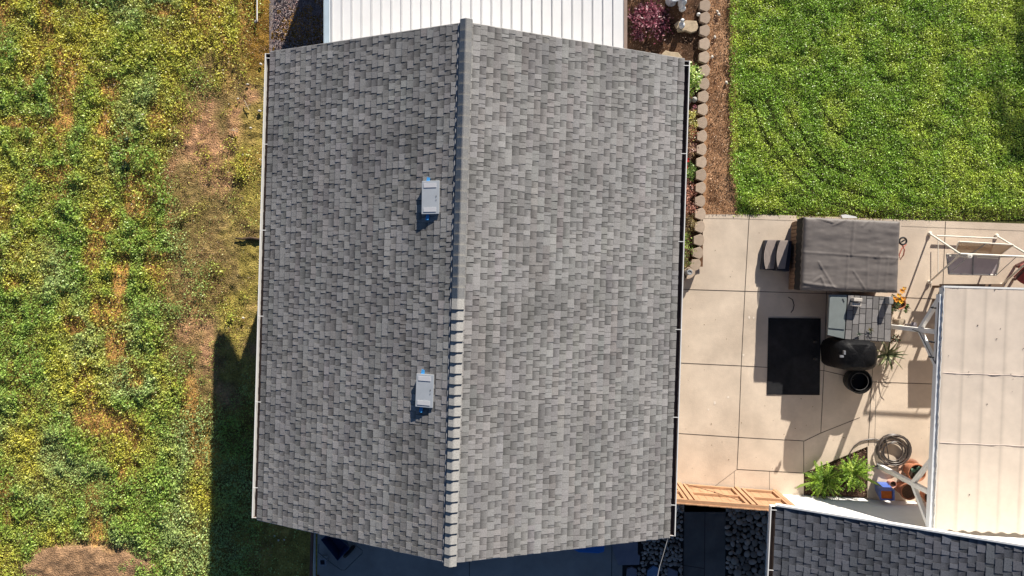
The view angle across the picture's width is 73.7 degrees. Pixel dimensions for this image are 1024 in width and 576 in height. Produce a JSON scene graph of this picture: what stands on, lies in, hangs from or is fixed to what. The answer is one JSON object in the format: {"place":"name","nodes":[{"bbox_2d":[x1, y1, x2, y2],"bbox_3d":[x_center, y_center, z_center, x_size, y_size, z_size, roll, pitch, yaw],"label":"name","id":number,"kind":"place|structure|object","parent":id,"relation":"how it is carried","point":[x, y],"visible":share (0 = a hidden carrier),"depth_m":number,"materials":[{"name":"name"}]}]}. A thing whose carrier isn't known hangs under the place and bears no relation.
{"place":"outdoors","nodes":[
{"label":"outdoors","id":0,"kind":"place"},
{"bbox_2d":[0,0,323,575],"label":"field ground","id":1,"kind":"structure","parent":0,"point":[78,559],"depth_m":17.74,"materials":[{"name":"plant"}]},
{"bbox_2d":[120,160,130,171],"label":"dark weed","id":2,"kind":"object","parent":1,"relation":"on","point":[127,167],"visible":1,"depth_m":17.66,"materials":[{"name":"green plant"}]},
{"bbox_2d":[0,0,303,575],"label":"weeds","id":3,"kind":"object","parent":1,"relation":"on","point":[30,265],"visible":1,"depth_m":17.73,"materials":[{"name":"green plant"}]},
{"bbox_2d":[235,237,259,239],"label":"dead branch","id":4,"kind":"object","parent":1,"relation":"on","point":[247,238],"visible":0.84,"depth_m":17.58,"materials":[{"name":"wood"}]},
{"bbox_2d":[256,0,257,19],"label":"pipe","id":5,"kind":"object","parent":1,"relation":"on","point":[256,9],"visible":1,"depth_m":17.51,"materials":[{"name":"white paint"}]},
{"bbox_2d":[237,20,284,540],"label":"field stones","id":6,"kind":"object","parent":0,"point":[255,21],"visible":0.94,"depth_m":17.58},
{"bbox_2d":[269,0,323,52],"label":"gravel ground","id":7,"kind":"structure","parent":0,"point":[272,10],"depth_m":17.61,"materials":[{"name":"gravel"}]},
{"bbox_2d":[324,0,626,48],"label":"sunroom","id":8,"kind":"structure","parent":7,"relation":"on","point":[602,22],"depth_m":14.96,"materials":[{"name":"white metal"}]},
{"bbox_2d":[317,534,621,575],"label":"side patio","id":9,"kind":"structure","parent":0,"point":[373,561],"depth_m":17.45,"materials":[{"name":"concrete"}]},
{"bbox_2d":[309,532,318,575],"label":"fence","id":10,"kind":"object","parent":9,"relation":"on","point":[311,553],"visible":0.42,"depth_m":17.07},
{"bbox_2d":[313,533,315,575],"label":"drain pipe","id":11,"kind":"object","parent":10,"relation":"attached to","point":[314,560],"visible":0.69,"depth_m":17.24,"materials":[{"name":"metal"}]},
{"bbox_2d":[318,556,327,565],"bbox_3d":[-4.833,6.999,17.495,0.206,0.176,0.207,0,90,2],"label":"square planter","id":12,"kind":"object","parent":9,"relation":"on","point":[323,561],"visible":0.91,"depth_m":17.41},
{"bbox_2d":[318,536,362,570],"bbox_3d":[-4.330,6.570,17.311,1.047,0.547,0.769,38,91,2],"label":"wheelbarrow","id":13,"kind":"object","parent":9,"relation":"on","point":[338,549],"visible":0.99,"depth_m":17.19,"materials":[{"name":"blue metal"}]},
{"bbox_2d":[574,546,604,552],"bbox_3d":[1.918,6.486,17.264,0.864,0.130,0.404,0,90,2],"label":"blue tub","id":14,"kind":"object","parent":9,"relation":"on","point":[599,549],"visible":0.4,"depth_m":17.20,"materials":[{"name":"plastic"}]},
{"bbox_2d":[252,18,689,566],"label":"house","id":15,"kind":"structure","parent":0,"point":[470,287],"depth_m":13.85,"materials":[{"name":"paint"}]},
{"bbox_2d":[627,0,702,266],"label":"mulch bed","id":16,"kind":"object","parent":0,"point":[679,45],"visible":0.21,"depth_m":17.14,"materials":[{"name":"soil"}]},
{"bbox_2d":[627,0,672,43],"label":"purple bush","id":17,"kind":"object","parent":16,"relation":"on","point":[653,22],"visible":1,"depth_m":16.94,"materials":[{"name":"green plant"}]},
{"bbox_2d":[630,0,698,61],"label":"bark mulch","id":18,"kind":"object","parent":16,"relation":"on","point":[668,30],"visible":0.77,"depth_m":17.11,"materials":[{"name":"wood"}]},
{"bbox_2d":[662,50,681,57],"bbox_3d":[3.999,-5.772,17.106,0.519,0.100,0.282,10,91,2],"label":"flagstone","id":19,"kind":"object","parent":16,"relation":"on","point":[673,54],"visible":0.57,"depth_m":17.06,"materials":[{"name":"stone"}]},
{"bbox_2d":[665,0,686,11],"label":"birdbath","id":20,"kind":"object","parent":16,"relation":"on","point":[681,5],"visible":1,"depth_m":16.95,"materials":[{"name":"stone"}]},
{"bbox_2d":[674,20,697,33],"bbox_3d":[4.362,-6.530,17.090,0.589,0.100,0.306,0,90,2],"label":"flagstone","id":21,"kind":"object","parent":16,"relation":"on","point":[690,27],"visible":0.93,"depth_m":17.04,"materials":[{"name":"stone"}]},
{"bbox_2d":[679,18,684,28],"bbox_3d":[4.218,-6.556,16.918,0.153,0.285,0.220,0,90,2],"label":"garden figurine","id":22,"kind":"object","parent":21,"relation":"on","point":[681,24],"visible":1,"depth_m":16.91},
{"bbox_2d":[684,250,693,269],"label":"bush","id":23,"kind":"object","parent":16,"relation":"on","point":[685,261],"visible":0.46,"depth_m":16.95,"materials":[{"name":"green plant"}]},
{"bbox_2d":[682,232,696,255],"bbox_3d":[4.274,-1.073,16.893,0.624,0.564,0.656,-17,90,2],"label":"bush","id":24,"kind":"object","parent":16,"relation":"on","point":[687,238],"visible":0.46,"depth_m":16.96,"materials":[{"name":"green plant"}]},
{"bbox_2d":[683,195,697,218],"bbox_3d":[4.345,-2.090,16.922,0.512,0.496,0.684,-17,90,2],"label":"bush","id":25,"kind":"object","parent":16,"relation":"on","point":[692,208],"visible":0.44,"depth_m":16.89,"materials":[{"name":"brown plant"}]},
{"bbox_2d":[684,179,696,200],"bbox_3d":[4.358,-2.465,16.911,0.510,0.515,0.654,0,90,2],"label":"bush","id":26,"kind":"object","parent":16,"relation":"on","point":[690,192],"visible":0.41,"depth_m":16.98,"materials":[{"name":"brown plant"}]},
{"bbox_2d":[685,214,697,234],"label":"bush","id":27,"kind":"object","parent":16,"relation":"on","point":[692,221],"visible":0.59,"depth_m":16.97,"materials":[{"name":"green plant"}]},
{"bbox_2d":[687,163,697,180],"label":"bush","id":28,"kind":"object","parent":16,"relation":"on","point":[689,173],"visible":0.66,"depth_m":16.90,"materials":[{"name":"green plant"}]},
{"bbox_2d":[687,141,698,160],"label":"bush","id":29,"kind":"object","parent":16,"relation":"on","point":[690,146],"visible":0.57,"depth_m":16.88,"materials":[{"name":"brown plant"}]},
{"bbox_2d":[688,109,698,129],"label":"bush","id":30,"kind":"object","parent":16,"relation":"on","point":[692,114],"visible":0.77,"depth_m":16.88,"materials":[{"name":"green plant"}]},
{"bbox_2d":[688,124,699,141],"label":"bush","id":31,"kind":"object","parent":16,"relation":"on","point":[691,131],"visible":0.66,"depth_m":16.82,"materials":[{"name":"brown plant"}]},
{"bbox_2d":[687,61,703,100],"bbox_3d":[4.393,-5.121,16.788,0.599,0.743,0.990,0,90,2],"label":"green bush","id":32,"kind":"object","parent":16,"relation":"on","point":[695,80],"visible":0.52,"depth_m":16.72,"materials":[{"name":"green plant"}]},
{"bbox_2d":[622,512,766,575],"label":"stone bed ground","id":33,"kind":"structure","parent":0,"point":[640,549],"depth_m":17.27,"materials":[{"name":"gravel"}]},
{"bbox_2d":[612,542,639,564],"bbox_3d":[2.894,6.743,17.299,0.666,0.090,0.579,-8,90,2],"label":"stepping stone","id":34,"kind":"object","parent":33,"relation":"on","point":[626,554],"visible":0.85,"depth_m":17.25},
{"bbox_2d":[626,566,636,575],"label":"stepping stone","id":35,"kind":"object","parent":33,"relation":"on","point":[631,571],"visible":1,"depth_m":17.25,"materials":[{"name":"stone"}]},
{"bbox_2d":[646,565,658,575],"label":"stepping stone","id":36,"kind":"object","parent":33,"relation":"on","point":[652,570],"visible":0.94,"depth_m":17.23,"materials":[{"name":"stone"}]},
{"bbox_2d":[667,566,677,575],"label":"stepping stone","id":37,"kind":"object","parent":33,"relation":"on","point":[672,572],"visible":1,"depth_m":17.21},
{"bbox_2d":[725,530,732,535],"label":"river stone","id":38,"kind":"object","parent":33,"relation":"on","point":[728,533],"visible":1,"depth_m":17.12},
{"bbox_2d":[731,557,738,564],"bbox_3d":[5.593,6.853,17.154,0.205,0.111,0.212,-41,92,2],"label":"river stone","id":39,"kind":"object","parent":33,"relation":"on","point":[734,560],"visible":1,"depth_m":17.11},
{"bbox_2d":[733,569,741,575],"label":"river stone","id":40,"kind":"object","parent":33,"relation":"on","point":[737,572],"visible":1,"depth_m":17.11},
{"bbox_2d":[736,547,741,553],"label":"river stone","id":41,"kind":"object","parent":33,"relation":"on","point":[739,550],"visible":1,"depth_m":17.12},
{"bbox_2d":[736,518,742,524],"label":"river stone","id":42,"kind":"object","parent":33,"relation":"on","point":[739,521],"visible":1,"depth_m":17.12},
{"bbox_2d":[742,563,750,570],"bbox_3d":[5.889,7.003,17.144,0.214,0.092,0.207,-16,94,0],"label":"river stone","id":43,"kind":"object","parent":33,"relation":"on","point":[746,566],"visible":1,"depth_m":17.11,"materials":[{"name":"stone"}]},
{"bbox_2d":[744,539,750,545],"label":"river stone","id":44,"kind":"object","parent":33,"relation":"on","point":[747,542],"visible":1,"depth_m":17.12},
{"bbox_2d":[746,514,752,521],"bbox_3d":[5.961,5.778,17.143,0.177,0.079,0.183,-10,81,-2],"label":"river stone","id":45,"kind":"object","parent":33,"relation":"on","point":[749,517],"visible":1,"depth_m":17.12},
{"bbox_2d":[748,559,756,564],"bbox_3d":[6.039,6.880,17.141,0.212,0.104,0.142,-3,87,8],"label":"river stone","id":46,"kind":"object","parent":33,"relation":"on","point":[752,561],"visible":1,"depth_m":17.11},
{"bbox_2d":[750,551,757,557],"bbox_3d":[6.073,6.686,17.140,0.177,0.085,0.194,-42,83,-4],"label":"river stone","id":47,"kind":"object","parent":33,"relation":"on","point":[753,554],"visible":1,"depth_m":17.11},
{"bbox_2d":[752,539,757,546],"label":"river stone","id":48,"kind":"object","parent":33,"relation":"on","point":[754,542],"visible":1,"depth_m":17.11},
{"bbox_2d":[753,513,759,519],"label":"river stone","id":49,"kind":"object","parent":33,"relation":"on","point":[756,516],"visible":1,"depth_m":17.12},
{"bbox_2d":[759,542,765,550],"bbox_3d":[6.303,6.475,17.125,0.213,0.096,0.220,-21,91,-3],"label":"river stone","id":50,"kind":"object","parent":33,"relation":"on","point":[762,546],"visible":0.97,"depth_m":17.09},
{"bbox_2d":[761,516,767,523],"bbox_3d":[6.337,5.812,17.125,0.161,0.092,0.225,1,95,-5],"label":"river stone","id":51,"kind":"object","parent":33,"relation":"on","point":[764,519],"visible":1,"depth_m":17.09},
{"bbox_2d":[683,505,725,575],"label":"walkway","id":52,"kind":"structure","parent":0,"point":[704,542],"depth_m":17.23,"materials":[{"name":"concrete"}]},
{"bbox_2d":[703,0,737,213],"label":"dirt strip","id":53,"kind":"object","parent":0,"point":[709,199],"visible":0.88,"depth_m":17.18,"materials":[{"name":"soil"}]},
{"bbox_2d":[694,195,704,207],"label":"wall block","id":54,"kind":"structure","parent":53,"relation":"on","point":[700,201],"depth_m":16.99,"materials":[{"name":"concrete"}]},
{"bbox_2d":[694,182,705,194],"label":"wall block","id":55,"kind":"structure","parent":53,"relation":"on","point":[700,188],"depth_m":16.99,"materials":[{"name":"concrete"}]},
{"bbox_2d":[695,169,705,181],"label":"wall block","id":56,"kind":"structure","parent":53,"relation":"on","point":[700,175],"depth_m":16.99,"materials":[{"name":"concrete"}]},
{"bbox_2d":[695,156,706,168],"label":"wall block","id":57,"kind":"structure","parent":53,"relation":"on","point":[700,162],"depth_m":16.99,"materials":[{"name":"concrete"}]},
{"bbox_2d":[695,143,706,156],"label":"wall block","id":58,"kind":"structure","parent":53,"relation":"on","point":[702,149],"depth_m":16.99,"materials":[{"name":"concrete"}]},
{"bbox_2d":[696,130,706,142],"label":"wall block","id":59,"kind":"structure","parent":53,"relation":"on","point":[701,137],"depth_m":16.98,"materials":[{"name":"concrete"}]},
{"bbox_2d":[696,103,707,116],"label":"wall block","id":60,"kind":"structure","parent":53,"relation":"on","point":[702,110],"depth_m":16.98,"materials":[{"name":"concrete"}]},
{"bbox_2d":[697,117,706,129],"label":"wall block","id":61,"kind":"structure","parent":53,"relation":"on","point":[702,122],"depth_m":16.98,"materials":[{"name":"concrete"}]},
{"bbox_2d":[697,90,708,103],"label":"wall block","id":62,"kind":"structure","parent":53,"relation":"on","point":[702,97],"depth_m":16.98,"materials":[{"name":"concrete"}]},
{"bbox_2d":[698,38,709,51],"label":"wall block","id":63,"kind":"structure","parent":53,"relation":"on","point":[703,44],"depth_m":16.98,"materials":[{"name":"concrete"}]},
{"bbox_2d":[698,51,709,64],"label":"wall block","id":64,"kind":"structure","parent":53,"relation":"on","point":[703,58],"depth_m":16.98,"materials":[{"name":"concrete"}]},
{"bbox_2d":[698,24,709,38],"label":"wall block","id":65,"kind":"structure","parent":53,"relation":"on","point":[704,31],"depth_m":16.98,"materials":[{"name":"concrete"}]},
{"bbox_2d":[699,78,708,90],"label":"wall block","id":66,"kind":"structure","parent":53,"relation":"on","point":[704,85],"depth_m":16.98,"materials":[{"name":"concrete"}]},
{"bbox_2d":[698,64,709,77],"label":"wall block","id":67,"kind":"structure","parent":53,"relation":"on","point":[705,70],"depth_m":16.98,"materials":[{"name":"concrete"}]},
{"bbox_2d":[699,12,709,25],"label":"wall block","id":68,"kind":"structure","parent":53,"relation":"on","point":[704,18],"depth_m":16.97,"materials":[{"name":"concrete"}]},
{"bbox_2d":[699,0,710,12],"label":"wall block","id":69,"kind":"structure","parent":53,"relation":"on","point":[704,5],"depth_m":16.97,"materials":[{"name":"concrete"}]},
{"bbox_2d":[707,0,732,211],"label":"soil crumbs","id":70,"kind":"object","parent":53,"relation":"on","point":[725,60],"visible":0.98,"depth_m":17.15,"materials":[{"name":"soil"}]},
{"bbox_2d":[675,214,1023,511],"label":"patio","id":71,"kind":"structure","parent":0,"point":[724,392],"depth_m":17.15,"materials":[{"name":"concrete"}]},
{"bbox_2d":[684,267,694,278],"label":"wall block","id":72,"kind":"structure","parent":71,"relation":"on","point":[687,276],"depth_m":17.01,"materials":[{"name":"concrete"}]},
{"bbox_2d":[689,259,700,270],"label":"wall block","id":73,"kind":"structure","parent":71,"relation":"on","point":[695,266],"depth_m":17.00,"materials":[{"name":"concrete"}]},
{"bbox_2d":[692,247,702,258],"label":"wall block","id":74,"kind":"structure","parent":71,"relation":"on","point":[698,254],"depth_m":17.00,"materials":[{"name":"concrete"}]},
{"bbox_2d":[693,234,703,245],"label":"wall block","id":75,"kind":"structure","parent":71,"relation":"on","point":[698,240],"depth_m":17.00,"materials":[{"name":"concrete"}]},
{"bbox_2d":[694,220,704,232],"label":"wall block","id":76,"kind":"structure","parent":71,"relation":"on","point":[700,227],"depth_m":16.99,"materials":[{"name":"concrete"}]},
{"bbox_2d":[694,208,705,220],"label":"wall block","id":77,"kind":"structure","parent":71,"relation":"on","point":[700,214],"depth_m":16.99,"materials":[{"name":"concrete"}]},
{"bbox_2d":[676,482,795,510],"bbox_3d":[4.775,4.996,16.512,3.879,1.472,0.136,4,90,2],"label":"wooden fence","id":78,"kind":"object","parent":71,"relation":"on","point":[736,497],"visible":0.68,"depth_m":16.39,"materials":[{"name":"beige wood"}]},
{"bbox_2d":[760,240,791,271],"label":"spa steps","id":79,"kind":"structure","parent":71,"relation":"on","point":[775,255],"depth_m":16.93,"materials":[{"name":"plastic"}]},
{"bbox_2d":[767,318,820,394],"bbox_3d":[7.067,1.717,17.125,1.329,0.014,1.935,0,90,2],"label":"outdoor mat","id":80,"kind":"object","parent":71,"relation":"on","point":[793,367],"visible":1,"depth_m":17.12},
{"bbox_2d":[804,447,866,496],"bbox_3d":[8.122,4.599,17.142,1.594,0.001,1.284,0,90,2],"label":"planting bed","id":81,"kind":"object","parent":71,"relation":"on","point":[863,452],"visible":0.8,"depth_m":17.13,"materials":[{"name":"plant"}]},
{"bbox_2d":[803,460,844,499],"bbox_3d":[7.745,4.797,16.919,1.032,0.431,1.030,0,90,2],"label":"foxtail fern","id":82,"kind":"object","parent":81,"relation":"on","point":[823,481],"visible":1,"depth_m":16.92,"materials":[{"name":"green plant"}]},
{"bbox_2d":[795,481,810,488],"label":"strap leaf","id":83,"kind":"object","parent":82,"relation":"attached to","point":[803,484],"visible":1,"depth_m":16.79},
{"bbox_2d":[835,453,873,492],"bbox_3d":[8.484,4.570,16.900,0.926,0.414,0.970,-43,89,2],"label":"foxtail fern","id":84,"kind":"object","parent":81,"relation":"on","point":[852,470],"visible":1,"depth_m":16.89,"materials":[{"name":"green plant"}]},
{"bbox_2d":[789,217,899,292],"bbox_3d":[8.040,-0.787,16.602,2.322,0.976,1.810,0,90,2],"label":"hot tub","id":85,"kind":"object","parent":71,"relation":"on","point":[842,255],"visible":1,"depth_m":16.16,"materials":[{"name":"grey fabric"}]},
{"bbox_2d":[839,214,856,218],"bbox_3d":[8.205,-1.744,16.651,0.395,0.100,0.092,0,90,2],"label":"cover lifter","id":86,"kind":"object","parent":85,"relation":"attached to","point":[845,216],"visible":1,"depth_m":16.61,"materials":[{"name":"white paint"}]},
{"bbox_2d":[813,337,876,370],"bbox_3d":[8.095,1.590,16.492,1.140,1.205,0.756,0,90,2],"label":"covered grill","id":87,"kind":"object","parent":71,"relation":"on","point":[844,354],"visible":0.98,"depth_m":16.06,"materials":[{"name":"black plastic"}]},
{"bbox_2d":[848,433,911,469],"bbox_3d":[9.128,4.115,17.003,1.602,0.191,0.810,-15,90,2],"label":"garden hose","id":88,"kind":"object","parent":71,"relation":"on","point":[906,455],"visible":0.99,"depth_m":16.95,"materials":[{"name":"rubber"}]},
{"bbox_2d":[875,482,894,500],"bbox_3d":[9.143,4.999,16.810,0.421,0.490,0.321,0,90,2],"label":"plant trough","id":89,"kind":"object","parent":71,"relation":"on","point":[885,490],"visible":0.98,"depth_m":16.62,"materials":[{"name":"blue ceramic"}]},
{"bbox_2d":[877,342,906,370],"bbox_3d":[9.288,1.613,16.830,0.894,0.240,0.896,0,90,2],"label":"agave","id":90,"kind":"object","parent":71,"relation":"on","point":[888,355],"visible":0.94,"depth_m":16.83,"materials":[{"name":"green plant"}]},
{"bbox_2d":[887,480,896,487],"bbox_3d":[9.415,4.850,16.953,0.170,0.200,0.170,0,90,2],"label":"plant pot","id":91,"kind":"object","parent":71,"relation":"on","point":[892,484],"visible":0.98,"depth_m":16.88,"materials":[{"name":"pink ceramic"}]},
{"bbox_2d":[891,334,900,343],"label":"potted shrub","id":92,"kind":"object","parent":71,"relation":"on","point":[896,340],"visible":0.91,"depth_m":16.71,"materials":[{"name":"green plant"}]},
{"bbox_2d":[892,297,905,308],"bbox_3d":[9.483,0.373,16.857,0.300,0.360,0.300,0,90,2],"label":"plant pot","id":93,"kind":"object","parent":71,"relation":"on","point":[902,305],"visible":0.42,"depth_m":16.73,"materials":[{"name":"ceramic"}]},
{"bbox_2d":[891,287,906,313],"bbox_3d":[9.282,0.307,16.537,0.337,0.451,0.693,0,90,2],"label":"flowering plant","id":94,"kind":"object","parent":93,"relation":"in","point":[898,301],"visible":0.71,"depth_m":16.36,"materials":[{"name":"orange plant"}]},
{"bbox_2d":[893,319,905,324],"bbox_3d":[9.563,0.826,16.871,0.160,0.330,0.158,0,90,2],"label":"stone post","id":95,"kind":"object","parent":71,"relation":"on","point":[900,321],"visible":1,"depth_m":16.72,"materials":[{"name":"stone"}]},
{"bbox_2d":[899,237,906,259],"bbox_3d":[9.635,-0.987,16.797,0.241,0.238,0.562,-18,90,2],"label":"hose reel","id":96,"kind":"object","parent":71,"relation":"on","point":[905,240],"visible":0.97,"depth_m":16.70,"materials":[{"name":"rubber"}]},
{"bbox_2d":[895,482,914,499],"bbox_3d":[9.685,4.967,16.833,0.400,0.420,0.400,0,90,2],"label":"plant pot","id":97,"kind":"object","parent":71,"relation":"on","point":[904,490],"visible":0.71,"depth_m":16.69,"materials":[{"name":"ceramic"}]},
{"bbox_2d":[903,304,910,312],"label":"potted herb","id":98,"kind":"object","parent":71,"relation":"on","point":[906,308],"visible":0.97,"depth_m":16.79,"materials":[{"name":"green plant"}]},
{"bbox_2d":[898,458,925,481],"bbox_3d":[9.894,4.512,16.844,0.550,0.380,0.550,0,90,2],"label":"plant pot","id":99,"kind":"object","parent":71,"relation":"on","point":[907,467],"visible":0.73,"depth_m":16.72,"materials":[{"name":"ceramic"}]},
{"bbox_2d":[911,466,921,474],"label":"succulent","id":100,"kind":"object","parent":99,"relation":"on","point":[915,471],"visible":0.61,"depth_m":16.60,"materials":[{"name":"green plant"}]},
{"bbox_2d":[920,491,926,501],"bbox_3d":[10.274,5.120,16.872,0.340,0.300,0.340,0,90,2],"label":"plant pot","id":101,"kind":"object","parent":71,"relation":"on","point":[923,495],"visible":0.24,"depth_m":16.77,"materials":[{"name":"ceramic"}]},
{"bbox_2d":[877,286,1023,534],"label":"patio cover","id":102,"kind":"object","parent":71,"relation":"on","point":[973,465],"visible":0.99,"depth_m":14.69,"materials":[{"name":"metal"}]},
{"bbox_2d":[912,302,938,363],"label":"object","id":103,"kind":"object","parent":102,"relation":"hanging from","point":[931,356],"visible":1,"depth_m":14.79,"materials":[{"name":"white metal"}]},
{"bbox_2d":[932,284,1003,301],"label":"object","id":104,"kind":"object","parent":71,"relation":"on","point":[978,285],"visible":0.29,"depth_m":16.53,"materials":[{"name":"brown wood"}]},
{"bbox_2d":[927,232,1023,283],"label":"garden swing","id":105,"kind":"object","parent":71,"relation":"on","point":[978,258],"visible":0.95,"depth_m":16.42,"materials":[{"name":"beige"}]},
{"bbox_2d":[1012,261,1023,283],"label":"patio chair","id":106,"kind":"object","parent":71,"relation":"on","point":[1019,276],"visible":1,"depth_m":16.41,"materials":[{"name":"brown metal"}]},
{"bbox_2d":[843,370,872,393],"bbox_3d":[8.492,2.283,16.857,0.600,0.450,0.600,0,90,2],"label":"plant pot","id":107,"kind":"object","parent":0,"point":[861,382],"visible":0.94,"depth_m":16.87,"materials":[{"name":"black ceramic"}]},
{"bbox_2d":[827,295,891,341],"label":"grill island","id":108,"kind":"structure","parent":0,"point":[846,320],"depth_m":16.21,"materials":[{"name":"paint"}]},
{"bbox_2d":[850,298,861,306],"bbox_3d":[8.128,0.333,16.124,0.210,0.170,0.207,6,90,2],"label":"stone block","id":109,"kind":"object","parent":108,"relation":"on","point":[856,300],"depth_m":16.08,"materials":[{"name":"stone"}]},
{"bbox_2d":[885,297,892,303],"bbox_3d":[8.882,0.289,16.081,0.100,0.200,0.170,-3,90,2],"label":"stone block","id":110,"kind":"object","parent":108,"relation":"on","point":[888,300],"depth_m":15.99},
{"bbox_2d":[728,0,1023,223],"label":"lawn","id":111,"kind":"structure","parent":0,"point":[858,82],"depth_m":16.98,"materials":[{"name":"green plant"}]},
{"bbox_2d":[905,322,916,326],"bbox_3d":[9.809,0.905,16.832,0.150,0.390,0.148,0,90,2],"label":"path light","id":112,"kind":"object","parent":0,"point":[913,324],"visible":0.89,"depth_m":16.65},
{"label":"ground","id":113,"kind":"structure","parent":0,"visible":0},
{"bbox_2d":[764,494,1023,575],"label":"house","id":114,"kind":"structure","parent":113,"relation":"on","point":[809,535],"depth_m":14.05,"materials":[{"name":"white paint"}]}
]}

